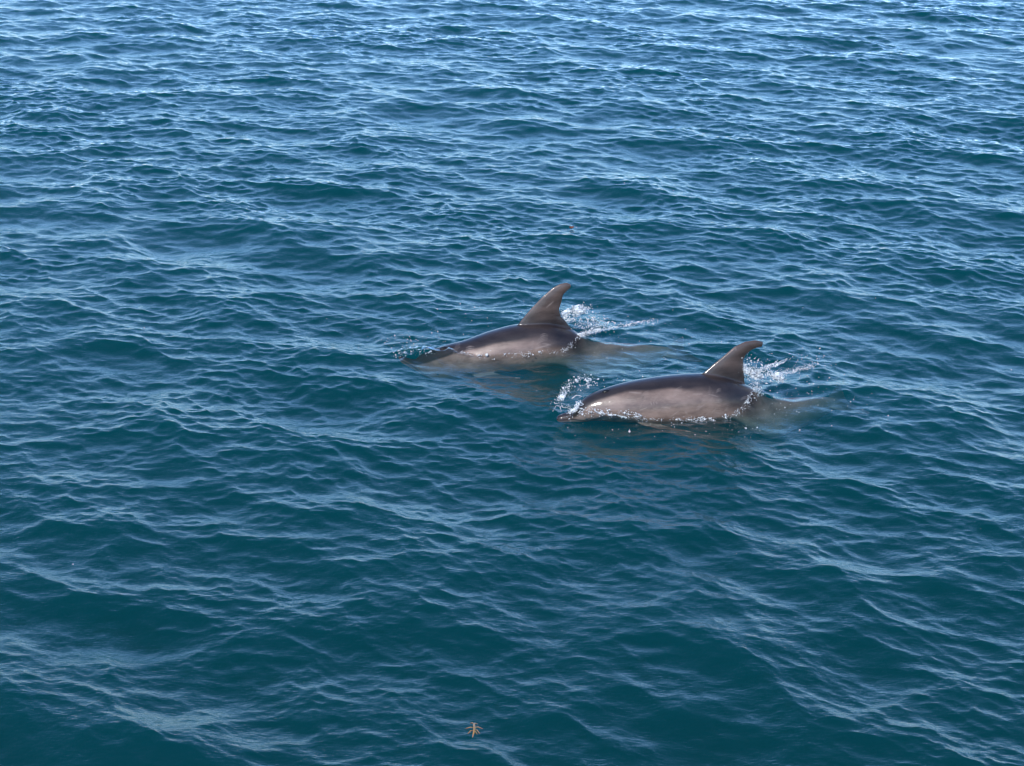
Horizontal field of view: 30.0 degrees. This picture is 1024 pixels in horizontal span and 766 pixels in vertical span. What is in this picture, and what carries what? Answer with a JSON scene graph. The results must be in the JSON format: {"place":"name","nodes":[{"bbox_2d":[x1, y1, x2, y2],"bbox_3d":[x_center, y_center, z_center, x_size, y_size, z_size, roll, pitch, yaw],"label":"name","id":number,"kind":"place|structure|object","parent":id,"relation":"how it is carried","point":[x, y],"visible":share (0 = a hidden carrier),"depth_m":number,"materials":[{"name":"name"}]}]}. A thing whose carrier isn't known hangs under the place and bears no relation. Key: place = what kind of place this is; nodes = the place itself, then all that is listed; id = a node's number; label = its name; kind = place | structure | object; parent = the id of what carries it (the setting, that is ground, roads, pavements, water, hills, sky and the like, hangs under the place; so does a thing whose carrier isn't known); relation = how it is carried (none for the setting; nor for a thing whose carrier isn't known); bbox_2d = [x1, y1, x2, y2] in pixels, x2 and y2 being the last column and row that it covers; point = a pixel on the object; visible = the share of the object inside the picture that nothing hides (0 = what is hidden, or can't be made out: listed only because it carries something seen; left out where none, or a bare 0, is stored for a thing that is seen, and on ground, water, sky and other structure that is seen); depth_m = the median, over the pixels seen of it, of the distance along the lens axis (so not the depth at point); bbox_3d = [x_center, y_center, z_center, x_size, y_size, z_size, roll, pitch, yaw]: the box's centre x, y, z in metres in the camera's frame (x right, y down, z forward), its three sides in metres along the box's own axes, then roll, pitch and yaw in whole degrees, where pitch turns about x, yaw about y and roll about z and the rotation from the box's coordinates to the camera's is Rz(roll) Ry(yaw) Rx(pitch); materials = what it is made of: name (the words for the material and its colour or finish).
{"place":"outdoors","nodes":[
{"label":"outdoors","id":0,"kind":"place"},
{"bbox_2d":[0,0,1023,764],"bbox_3d":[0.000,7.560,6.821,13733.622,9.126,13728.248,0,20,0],"label":"sea","id":1,"kind":"structure","parent":0,"point":[482,38],"depth_m":26.96,"materials":[{"name":"liquid"}]},
{"bbox_2d":[466,722,482,736],"bbox_3d":[-0.194,1.771,9.774,0.088,0.019,0.134,0,20,0],"label":"seaweed sprig","id":2,"kind":"object","parent":1,"relation":"on","point":[474,729],"visible":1,"depth_m":9.76,"materials":[{"name":"beige plant"}]},
{"bbox_2d":[393,304,657,357],"bbox_3d":[0.153,-0.389,15.237,2.186,0.361,0.448,-5,21,-13],"label":"white splash","id":3,"kind":"object","parent":1,"relation":"on","point":[578,308],"visible":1,"depth_m":15.41,"materials":[{"name":"liquid"}]},
{"bbox_2d":[358,294,721,363],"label":"water droplets","id":4,"kind":"object","parent":1,"relation":"on","point":[592,319],"visible":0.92,"depth_m":15.45,"materials":[{"name":"white liquid"}]},
{"bbox_2d":[399,283,702,381],"bbox_3d":[0.348,-0.401,15.408,2.526,0.842,0.620,-6,21,-17],"label":"dolphin","id":5,"kind":"object","parent":1,"relation":"in","point":[543,325],"visible":0.99,"depth_m":15.27},
{"bbox_2d":[550,359,818,422],"bbox_3d":[1.324,0.095,13.930,2.076,0.382,0.507,-5,20,-12],"label":"white splash","id":6,"kind":"object","parent":1,"relation":"on","point":[749,371],"visible":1,"depth_m":14.13,"materials":[{"name":"liquid"}]},
{"bbox_2d":[557,340,869,438],"bbox_3d":[1.593,0.057,14.216,2.584,0.800,0.605,-10,22,-26],"label":"dolphin","id":7,"kind":"object","parent":1,"relation":"in","point":[718,390],"visible":0.98,"depth_m":13.96},
{"bbox_2d":[567,348,888,437],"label":"water droplets","id":8,"kind":"object","parent":1,"relation":"on","point":[588,382],"visible":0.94,"depth_m":13.98,"materials":[{"name":"white liquid"}]},
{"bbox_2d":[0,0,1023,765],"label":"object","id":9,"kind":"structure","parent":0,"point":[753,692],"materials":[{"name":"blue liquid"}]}
]}

